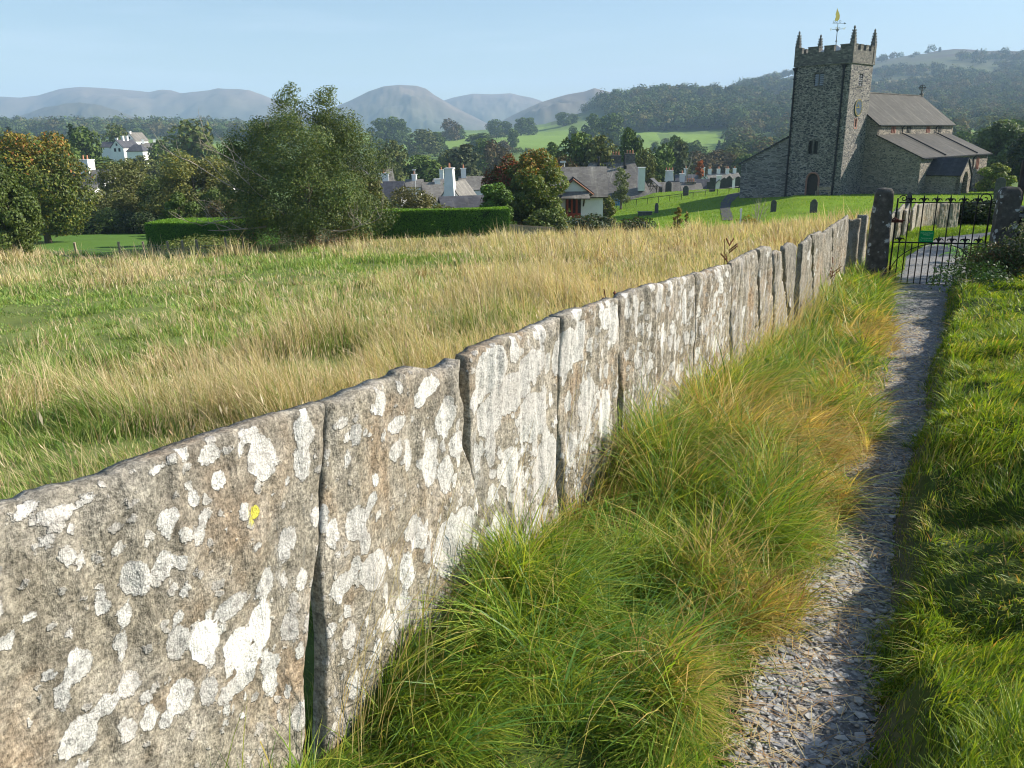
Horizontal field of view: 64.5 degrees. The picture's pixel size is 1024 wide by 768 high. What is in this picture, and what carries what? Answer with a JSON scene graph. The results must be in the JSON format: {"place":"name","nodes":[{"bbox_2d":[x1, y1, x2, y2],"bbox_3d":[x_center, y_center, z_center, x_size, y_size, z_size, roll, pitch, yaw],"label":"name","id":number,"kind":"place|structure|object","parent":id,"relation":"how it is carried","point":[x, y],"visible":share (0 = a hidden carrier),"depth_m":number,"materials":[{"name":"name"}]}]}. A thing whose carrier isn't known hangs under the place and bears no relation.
{"place":"outdoors","nodes":[
{"label":"outdoors","id":0,"kind":"place"},
{"bbox_2d":[10,102,133,119],"bbox_3d":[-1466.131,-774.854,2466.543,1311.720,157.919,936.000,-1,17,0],"label":"mountain","id":1,"kind":"structure","parent":0,"point":[86,110],"depth_m":2422.03,"materials":[{"name":"grey plant"}]},
{"bbox_2d":[0,87,310,125],"bbox_3d":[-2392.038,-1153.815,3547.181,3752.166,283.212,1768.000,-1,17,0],"label":"mountain","id":2,"kind":"structure","parent":0,"point":[221,103],"depth_m":3416.76,"materials":[{"name":"grey plant"}]},
{"bbox_2d":[290,85,486,132],"bbox_3d":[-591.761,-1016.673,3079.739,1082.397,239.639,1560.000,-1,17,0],"label":"mountain","id":3,"kind":"structure","parent":0,"point":[415,107],"depth_m":2937.26,"materials":[{"name":"grey plant"}]},
{"bbox_2d":[444,93,542,123],"bbox_3d":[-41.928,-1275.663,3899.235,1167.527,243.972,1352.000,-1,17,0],"label":"mountain","id":4,"kind":"structure","parent":0,"point":[485,108],"depth_m":3801.83,"materials":[{"name":"grey plant"}]},
{"bbox_2d":[0,49,1023,767],"bbox_3d":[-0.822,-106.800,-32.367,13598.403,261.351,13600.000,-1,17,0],"label":"ground","id":5,"kind":"structure","parent":0,"point":[554,131],"depth_m":5.52,"materials":[{"name":"green plant"}]},
{"bbox_2d":[0,165,44,256],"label":"dark tree","id":6,"kind":"object","parent":5,"relation":"on","point":[19,220],"visible":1,"depth_m":38.93,"materials":[{"name":"green plant"}]},
{"bbox_2d":[0,130,98,242],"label":"sycamore tree","id":7,"kind":"object","parent":5,"relation":"on","point":[58,201],"visible":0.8,"depth_m":59.16,"materials":[{"name":"green plant"}]},
{"bbox_2d":[70,126,108,162],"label":"oak tree","id":8,"kind":"object","parent":5,"relation":"on","point":[86,141],"visible":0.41,"depth_m":180.36,"materials":[{"name":"green plant"}]},
{"bbox_2d":[71,155,116,185],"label":"house","id":9,"kind":"structure","parent":5,"relation":"on","point":[89,163],"depth_m":99.87,"materials":[{"name":"paint"}]},
{"bbox_2d":[78,206,132,234],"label":"bush","id":10,"kind":"object","parent":5,"relation":"on","point":[104,221],"visible":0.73,"depth_m":72.30,"materials":[{"name":"green plant"}]},
{"bbox_2d":[84,186,136,216],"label":"broadleaf tree","id":11,"kind":"object","parent":5,"relation":"on","point":[122,203],"visible":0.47,"depth_m":77.25,"materials":[{"name":"green plant"}]},
{"bbox_2d":[99,123,127,156],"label":"oak tree","id":12,"kind":"object","parent":5,"relation":"on","point":[113,135],"visible":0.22,"depth_m":284.04,"materials":[{"name":"green plant"}]},
{"bbox_2d":[110,136,136,163],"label":"house","id":13,"kind":"structure","parent":5,"relation":"on","point":[119,148],"depth_m":247.98,"materials":[{"name":"paint"}]},
{"bbox_2d":[95,158,156,212],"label":"broadleaf tree","id":14,"kind":"object","parent":5,"relation":"on","point":[131,182],"visible":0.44,"depth_m":79.97,"materials":[{"name":"green plant"}]},
{"bbox_2d":[114,210,160,233],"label":"bush","id":15,"kind":"object","parent":5,"relation":"on","point":[138,222],"visible":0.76,"depth_m":71.06,"materials":[{"name":"green plant"}]},
{"bbox_2d":[0,113,284,140],"bbox_3d":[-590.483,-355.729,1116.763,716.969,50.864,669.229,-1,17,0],"label":"woodland","id":16,"kind":"object","parent":5,"relation":"on","point":[160,126],"visible":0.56,"depth_m":836.60,"materials":[{"name":"green plant"}]},
{"bbox_2d":[42,237,243,253],"bbox_3d":[-20.112,-7.218,43.577,11.081,1.054,0.548,-4,17,-11],"label":"wire fence","id":17,"kind":"object","parent":5,"relation":"on","point":[142,242],"visible":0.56,"depth_m":43.63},
{"bbox_2d":[125,155,163,184],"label":"oak tree","id":18,"kind":"object","parent":5,"relation":"on","point":[151,169],"visible":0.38,"depth_m":192.14,"materials":[{"name":"green plant"}]},
{"bbox_2d":[135,174,186,214],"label":"broadleaf tree","id":19,"kind":"object","parent":5,"relation":"on","point":[147,187],"visible":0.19,"depth_m":76.06,"materials":[{"name":"green plant"}]},
{"bbox_2d":[0,401,324,767],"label":"slate slab","id":20,"kind":"structure","parent":5,"relation":"on","point":[154,607],"depth_m":1.56,"materials":[{"name":"grey stone"}]},
{"bbox_2d":[154,191,199,220],"bbox_3d":[-22.909,-11.261,56.053,2.879,4.037,2.757,4,17,15],"label":"bush","id":21,"kind":"object","parent":5,"relation":"on","point":[178,198],"visible":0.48,"depth_m":55.40,"materials":[{"name":"green plant"}]},
{"bbox_2d":[154,119,219,182],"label":"oak tree","id":22,"kind":"object","parent":5,"relation":"on","point":[187,143],"visible":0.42,"depth_m":203.10,"materials":[{"name":"green plant"}]},
{"bbox_2d":[141,149,236,217],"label":"broadleaf tree","id":23,"kind":"object","parent":5,"relation":"on","point":[181,176],"visible":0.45,"depth_m":72.90,"materials":[{"name":"green plant"}]},
{"bbox_2d":[160,233,251,251],"bbox_3d":[-17.770,-8.304,47.667,5.037,0.957,5.192,12,21,36],"label":"rough growth","id":24,"kind":"object","parent":5,"relation":"on","point":[186,243],"visible":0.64,"depth_m":47.23,"materials":[{"name":"green plant"}]},
{"bbox_2d":[196,187,227,217],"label":"bush","id":25,"kind":"object","parent":5,"relation":"on","point":[207,195],"visible":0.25,"depth_m":64.24,"materials":[{"name":"green plant"}]},
{"bbox_2d":[144,217,280,251],"bbox_3d":[-18.902,-9.505,51.529,7.387,1.978,3.555,1,17,7],"label":"clipped hedge","id":26,"kind":"object","parent":5,"relation":"on","point":[170,229],"visible":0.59,"depth_m":50.10,"materials":[{"name":"green plant"}]},
{"bbox_2d":[204,198,240,217],"bbox_3d":[-21.244,-12.209,60.827,3.599,3.372,3.944,-1,17,0],"label":"broadleaf tree","id":27,"kind":"object","parent":5,"relation":"on","point":[211,211],"visible":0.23,"depth_m":59.92,"materials":[{"name":"green plant"}]},
{"bbox_2d":[150,81,402,244],"bbox_3d":[-11.094,-10.844,40.992,10.542,8.487,9.557,-1,17,0],"label":"willow tree","id":28,"kind":"object","parent":5,"relation":"on","point":[311,208],"visible":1,"depth_m":39.92,"materials":[{"name":"green plant"}]},
{"bbox_2d":[205,226,383,252],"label":"rusty undergrowth","id":29,"kind":"object","parent":5,"relation":"on","point":[271,237],"visible":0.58,"depth_m":40.13,"materials":[{"name":"brown plant"}]},
{"bbox_2d":[0,235,596,741],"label":"meadow grass","id":30,"kind":"structure","parent":5,"relation":"on","point":[184,403],"depth_m":6.26,"materials":[{"name":"beige plant"}]},
{"bbox_2d":[349,171,389,206],"bbox_3d":[-8.714,-10.672,49.048,3.143,4.472,2.858,7,19,25],"label":"broadleaf tree","id":31,"kind":"object","parent":5,"relation":"on","point":[373,187],"visible":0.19,"depth_m":48.23,"materials":[{"name":"green plant"}]},
{"bbox_2d":[366,118,389,144],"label":"oak tree","id":32,"kind":"object","parent":5,"relation":"on","point":[381,126],"visible":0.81,"depth_m":721.14,"materials":[{"name":"green plant"}]},
{"bbox_2d":[378,181,406,201],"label":"house","id":33,"kind":"structure","parent":5,"relation":"on","point":[388,187],"depth_m":96.59,"materials":[{"name":"stone"}]},
{"bbox_2d":[310,358,478,761],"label":"slate slab","id":34,"kind":"structure","parent":5,"relation":"on","point":[392,445],"depth_m":2.15,"materials":[{"name":"grey stone"}]},
{"bbox_2d":[383,116,405,144],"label":"oak tree","id":35,"kind":"object","parent":5,"relation":"on","point":[393,133],"visible":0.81,"depth_m":725.50,"materials":[{"name":"green plant"}]},
{"bbox_2d":[382,139,412,180],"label":"oak tree","id":36,"kind":"object","parent":5,"relation":"on","point":[399,159],"visible":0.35,"depth_m":181.90,"materials":[{"name":"green plant"}]},
{"bbox_2d":[388,186,436,208],"bbox_3d":[-6.496,-10.662,51.063,4.000,3.458,3.732,-14,21,-36],"label":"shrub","id":37,"kind":"object","parent":5,"relation":"on","point":[408,200],"visible":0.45,"depth_m":50.23,"materials":[{"name":"green plant"}]},
{"bbox_2d":[405,128,442,153],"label":"oak tree","id":38,"kind":"object","parent":5,"relation":"on","point":[424,140],"visible":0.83,"depth_m":533.81,"materials":[{"name":"green plant"}]},
{"bbox_2d":[403,154,446,181],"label":"oak tree","id":39,"kind":"object","parent":5,"relation":"on","point":[423,163],"visible":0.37,"depth_m":157.41,"materials":[{"name":"green plant"}]},
{"bbox_2d":[343,206,509,239],"bbox_3d":[-4.820,-8.923,46.196,9.405,2.220,1.339,-4,17,-9],"label":"clipped hedge","id":40,"kind":"object","parent":5,"relation":"on","point":[430,221],"visible":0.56,"depth_m":45.76,"materials":[{"name":"green plant"}]},
{"bbox_2d":[0,223,867,484],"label":"seed heads","id":41,"kind":"object","parent":5,"relation":"on","point":[251,328],"visible":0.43,"depth_m":11.68,"materials":[{"name":"beige plant"}]},
{"bbox_2d":[440,118,460,140],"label":"broadleaf tree","id":42,"kind":"object","parent":5,"relation":"on","point":[450,132],"visible":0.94,"depth_m":759.94,"materials":[{"name":"green plant"}]},
{"bbox_2d":[212,127,693,168],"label":"hedgerow","id":43,"kind":"object","parent":5,"relation":"on","point":[500,135],"visible":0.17,"depth_m":523.56,"materials":[{"name":"plant"}]},
{"bbox_2d":[0,201,911,389],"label":"meadow grass","id":44,"kind":"structure","parent":5,"relation":"on","point":[117,274],"depth_m":16.54,"materials":[{"name":"plant"}]},
{"bbox_2d":[436,163,475,204],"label":"house","id":45,"kind":"structure","parent":5,"relation":"on","point":[452,187],"depth_m":85.55,"materials":[{"name":"paint"}]},
{"bbox_2d":[437,195,483,207],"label":"house","id":46,"kind":"structure","parent":5,"relation":"on","point":[467,201],"depth_m":69.83,"materials":[{"name":"stone"}]},
{"bbox_2d":[444,143,483,180],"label":"willow tree","id":47,"kind":"object","parent":5,"relation":"on","point":[468,161],"visible":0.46,"depth_m":191.04,"materials":[{"name":"green plant"}]},
{"bbox_2d":[458,165,484,194],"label":"house","id":48,"kind":"structure","parent":5,"relation":"on","point":[474,182],"depth_m":115.57,"materials":[{"name":"stone"}]},
{"bbox_2d":[473,138,493,174],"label":"oak tree","id":49,"kind":"object","parent":5,"relation":"on","point":[480,164],"visible":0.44,"depth_m":285.99,"materials":[{"name":"green plant"}]},
{"bbox_2d":[481,139,508,174],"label":"broadleaf tree","id":50,"kind":"object","parent":5,"relation":"on","point":[491,150],"visible":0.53,"depth_m":248.40,"materials":[{"name":"green plant"}]},
{"bbox_2d":[480,182,517,229],"bbox_3d":[-0.889,-10.333,48.970,2.543,3.562,2.632,12,21,37],"label":"leafy shrub","id":51,"kind":"object","parent":5,"relation":"on","point":[497,194],"visible":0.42,"depth_m":48.21,"materials":[{"name":"green plant"}]},
{"bbox_2d":[480,153,521,224],"bbox_3d":[-0.122,-12.569,54.472,4.116,5.648,3.877,-1,17,0],"label":"maple tree","id":52,"kind":"object","parent":5,"relation":"on","point":[497,173],"visible":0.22,"depth_m":53.69,"materials":[{"name":"red plant"}]},
{"bbox_2d":[455,317,559,577],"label":"slate slab","id":53,"kind":"structure","parent":5,"relation":"on","point":[508,386],"depth_m":2.79,"materials":[{"name":"grey stone"}]},
{"bbox_2d":[505,148,570,225],"bbox_3d":[1.568,-12.270,52.665,5.026,5.933,4.062,-13,20,-34],"label":"maple tree","id":54,"kind":"object","parent":5,"relation":"on","point":[530,188],"visible":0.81,"depth_m":51.42,"materials":[{"name":"green plant"}]},
{"bbox_2d":[522,207,575,234],"bbox_3d":[2.043,-9.636,49.406,3.347,2.223,3.141,-14,21,-36],"label":"leafy shrub","id":55,"kind":"object","parent":5,"relation":"on","point":[546,218],"visible":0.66,"depth_m":48.66,"materials":[{"name":"green plant"}]},
{"bbox_2d":[203,257,939,767],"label":"verge grass","id":56,"kind":"structure","parent":5,"relation":"on","point":[763,535],"depth_m":2.72,"materials":[{"name":"green plant"}]},
{"bbox_2d":[556,131,592,166],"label":"oak tree","id":57,"kind":"object","parent":5,"relation":"on","point":[575,150],"visible":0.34,"depth_m":123.78,"materials":[{"name":"green plant"}]},
{"bbox_2d":[547,166,607,231],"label":"house","id":58,"kind":"structure","parent":5,"relation":"on","point":[585,193],"depth_m":58.50,"materials":[{"name":"stone"}]},
{"bbox_2d":[565,199,580,217],"bbox_3d":[4.410,-12.655,58.470,1.106,1.400,0.190,0,17,3],"label":"doorway","id":59,"kind":"structure","parent":58,"relation":"in","point":[574,205],"depth_m":58.44,"materials":[{"name":"red paint"}]},
{"bbox_2d":[549,297,618,524],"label":"slate slab","id":60,"kind":"structure","parent":5,"relation":"on","point":[588,344],"depth_m":3.37,"materials":[{"name":"grey stone"}]},
{"bbox_2d":[581,113,599,143],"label":"oak tree","id":61,"kind":"object","parent":5,"relation":"on","point":[592,122],"visible":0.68,"depth_m":588.72,"materials":[{"name":"green plant"}]},
{"bbox_2d":[568,212,615,233],"bbox_3d":[4.633,-8.782,46.381,2.832,1.924,3.384,-1,17,0],"label":"bush","id":62,"kind":"object","parent":5,"relation":"on","point":[586,221],"visible":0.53,"depth_m":45.84,"materials":[{"name":"green plant"}]},
{"bbox_2d":[583,133,619,167],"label":"oak tree","id":63,"kind":"object","parent":5,"relation":"on","point":[600,148],"visible":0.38,"depth_m":122.19,"materials":[{"name":"green plant"}]},
{"bbox_2d":[594,112,623,152],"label":"oak tree","id":64,"kind":"object","parent":5,"relation":"on","point":[609,126],"visible":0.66,"depth_m":531.48,"materials":[{"name":"green plant"}]},
{"bbox_2d":[603,195,616,224],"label":"bush","id":65,"kind":"object","parent":5,"relation":"on","point":[609,209],"visible":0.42,"depth_m":72.07,"materials":[{"name":"green plant"}]},
{"bbox_2d":[587,150,651,199],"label":"house","id":66,"kind":"structure","parent":5,"relation":"on","point":[638,187],"depth_m":119.94,"materials":[{"name":"stone"}]},
{"bbox_2d":[611,167,630,208],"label":"broadleaf tree","id":67,"kind":"object","parent":5,"relation":"on","point":[622,192],"visible":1,"depth_m":100.93,"materials":[{"name":"green plant"}]},
{"bbox_2d":[618,127,643,166],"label":"oak tree","id":68,"kind":"object","parent":5,"relation":"on","point":[628,138],"visible":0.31,"depth_m":142.79,"materials":[{"name":"green plant"}]},
{"bbox_2d":[608,216,657,232],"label":"bush","id":69,"kind":"object","parent":5,"relation":"on","point":[627,224],"visible":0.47,"depth_m":45.07,"materials":[{"name":"green plant"}]},
{"bbox_2d":[635,147,660,183],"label":"oak tree","id":70,"kind":"object","parent":5,"relation":"on","point":[642,159],"visible":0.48,"depth_m":129.79,"materials":[{"name":"green plant"}]},
{"bbox_2d":[613,274,694,444],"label":"slate slab","id":71,"kind":"structure","parent":5,"relation":"on","point":[656,323],"depth_m":4.08,"materials":[{"name":"grey stone"}]},
{"bbox_2d":[650,142,675,176],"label":"ash tree","id":72,"kind":"object","parent":5,"relation":"on","point":[660,153],"visible":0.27,"depth_m":153.60,"materials":[{"name":"green plant"}]},
{"bbox_2d":[670,139,692,178],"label":"willow tree","id":73,"kind":"object","parent":5,"relation":"on","point":[681,157],"visible":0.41,"depth_m":182.19,"materials":[{"name":"green plant"}]},
{"bbox_2d":[578,75,793,130],"bbox_3d":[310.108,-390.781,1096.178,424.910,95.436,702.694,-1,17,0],"label":"woodland","id":74,"kind":"object","parent":5,"relation":"on","point":[663,104],"visible":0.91,"depth_m":924.51,"materials":[{"name":"green plant"}]},
{"bbox_2d":[687,150,716,174],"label":"broadleaf tree","id":75,"kind":"object","parent":5,"relation":"on","point":[697,157],"visible":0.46,"depth_m":258.69,"materials":[{"name":"green plant"}]},
{"bbox_2d":[690,264,731,389],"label":"slate slab","id":76,"kind":"structure","parent":5,"relation":"on","point":[713,288],"depth_m":5.08,"materials":[{"name":"grey stone"}]},
{"bbox_2d":[706,149,740,173],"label":"broadleaf tree","id":77,"kind":"object","parent":5,"relation":"on","point":[724,164],"visible":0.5,"depth_m":267.67,"materials":[{"name":"green plant"}]},
{"bbox_2d":[728,250,758,367],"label":"slate slab","id":78,"kind":"structure","parent":5,"relation":"on","point":[744,272],"depth_m":5.91,"materials":[{"name":"grey stone"}]},
{"bbox_2d":[754,246,772,351],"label":"slate slab","id":79,"kind":"structure","parent":5,"relation":"on","point":[765,268],"depth_m":6.58,"materials":[{"name":"grey stone"}]},
{"bbox_2d":[771,250,787,336],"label":"slate slab","id":80,"kind":"structure","parent":5,"relation":"on","point":[777,271],"depth_m":7.05,"materials":[{"name":"grey stone"}]},
{"bbox_2d":[780,242,796,329],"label":"slate slab","id":81,"kind":"structure","parent":5,"relation":"on","point":[788,250],"depth_m":7.57,"materials":[{"name":"grey stone"}]},
{"bbox_2d":[794,235,812,326],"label":"slate slab","id":82,"kind":"structure","parent":5,"relation":"on","point":[804,262],"depth_m":8.40,"materials":[{"name":"grey stone"}]},
{"bbox_2d":[612,188,1023,230],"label":"churchyard turf","id":83,"kind":"structure","parent":5,"relation":"on","point":[788,204],"depth_m":82.27,"materials":[{"name":"green plant"}]},
{"bbox_2d":[809,227,832,305],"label":"slate slab","id":84,"kind":"structure","parent":5,"relation":"on","point":[821,250],"depth_m":9.48,"materials":[{"name":"grey stone"}]},
{"bbox_2d":[829,214,848,287],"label":"slate slab","id":85,"kind":"structure","parent":5,"relation":"on","point":[839,233],"depth_m":10.98,"materials":[{"name":"grey stone"}]},
{"bbox_2d":[844,218,860,276],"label":"slate slab","id":86,"kind":"structure","parent":5,"relation":"on","point":[853,239],"depth_m":12.57,"materials":[{"name":"grey stone"}]},
{"bbox_2d":[857,215,867,264],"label":"slate slab","id":87,"kind":"structure","parent":5,"relation":"on","point":[862,237],"depth_m":13.45,"materials":[{"name":"stone"}]},
{"bbox_2d":[738,9,992,197],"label":"church","id":88,"kind":"structure","parent":5,"relation":"on","point":[850,133],"depth_m":88.66,"materials":[{"name":"stone"}]},
{"bbox_2d":[719,44,1023,156],"bbox_3d":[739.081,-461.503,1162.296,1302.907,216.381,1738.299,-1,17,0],"label":"woodland","id":89,"kind":"object","parent":5,"relation":"on","point":[950,91],"visible":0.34,"depth_m":1001.93,"materials":[{"name":"green plant"}]},
{"bbox_2d":[863,187,893,277],"bbox_3d":[5.477,-2.110,12.136,0.353,1.611,0.282,4,18,16],"label":"gate post","id":90,"kind":"object","parent":5,"relation":"on","point":[877,250],"visible":0.81,"depth_m":12.00,"materials":[{"name":"stone"}]},
{"bbox_2d":[888,193,992,284],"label":"iron gate","id":91,"kind":"structure","parent":90,"relation":"attached to","point":[951,199],"depth_m":11.91,"materials":[{"name":"black metal"}]},
{"bbox_2d":[831,266,1023,767],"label":"path side grass","id":92,"kind":"structure","parent":5,"relation":"on","point":[1001,725],"depth_m":2.67,"materials":[{"name":"green plant"}]},
{"bbox_2d":[923,203,939,225],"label":"slate slab","id":93,"kind":"structure","parent":5,"relation":"on","point":[929,212],"depth_m":28.01,"materials":[{"name":"stone"}]},
{"bbox_2d":[936,203,959,228],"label":"slate slab","id":94,"kind":"structure","parent":5,"relation":"on","point":[943,215],"depth_m":26.60,"materials":[{"name":"grey stone"}]},
{"bbox_2d":[926,257,1023,292],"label":"ground ivy mat","id":95,"kind":"object","parent":5,"relation":"on","point":[983,278],"visible":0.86,"depth_m":9.72,"materials":[{"name":"green plant"}]},
{"bbox_2d":[958,199,995,225],"bbox_3d":[16.386,-5.873,28.576,2.064,1.257,1.935,6,18,22],"label":"yew bush","id":96,"kind":"object","parent":5,"relation":"on","point":[969,210],"visible":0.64,"depth_m":28.05,"materials":[{"name":"green plant"}]},
{"bbox_2d":[950,241,1023,277],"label":"bramble bush","id":97,"kind":"object","parent":5,"relation":"on","point":[981,256],"visible":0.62,"depth_m":10.74,"materials":[{"name":"green plant"}]},
{"bbox_2d":[973,162,1017,192],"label":"bush","id":98,"kind":"object","parent":5,"relation":"on","point":[992,173],"visible":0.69,"depth_m":85.28,"materials":[{"name":"green plant"}]},
{"bbox_2d":[977,119,1023,190],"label":"broadleaf tree","id":99,"kind":"object","parent":5,"relation":"on","point":[998,138],"visible":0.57,"depth_m":112.28,"materials":[{"name":"green plant"}]},
{"bbox_2d":[989,186,1022,253],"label":"gate post","id":100,"kind":"object","parent":5,"relation":"on","point":[1007,207],"visible":0.54,"depth_m":11.49,"materials":[{"name":"stone"}]},
{"bbox_2d":[996,219,1023,272],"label":"bramble bush","id":101,"kind":"object","parent":5,"relation":"on","point":[1017,241],"visible":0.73,"depth_m":10.69,"materials":[{"name":"green plant"}]},
{"bbox_2d":[1004,132,1023,181],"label":"broadleaf tree","id":102,"kind":"object","parent":5,"relation":"on","point":[1016,152],"visible":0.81,"depth_m":96.23,"materials":[{"name":"green plant"}]},
{"bbox_2d":[0,0,1023,114],"label":"sky","id":103,"kind":"structure","parent":0,"point":[542,50],"materials":[{"name":"blue"}]},
{"bbox_2d":[485,88,609,129],"bbox_3d":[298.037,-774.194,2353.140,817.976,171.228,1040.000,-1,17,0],"label":"mountain","id":104,"kind":"structure","parent":0,"point":[545,112],"depth_m":2267.32,"materials":[{"name":"grey plant"}]},
{"bbox_2d":[720,192,739,219],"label":"churchyard path","id":105,"kind":"structure","parent":0,"point":[726,199],"depth_m":88.84,"materials":[{"name":"gravel"}]},
{"bbox_2d":[706,232,990,767],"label":"path","id":106,"kind":"structure","parent":0,"point":[855,676],"depth_m":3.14,"materials":[{"name":"grey gravel"}]},
{"bbox_2d":[887,223,991,274],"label":"grass","id":107,"kind":"structure","parent":0,"point":[965,228],"depth_m":23.20,"materials":[{"name":"green plant"}]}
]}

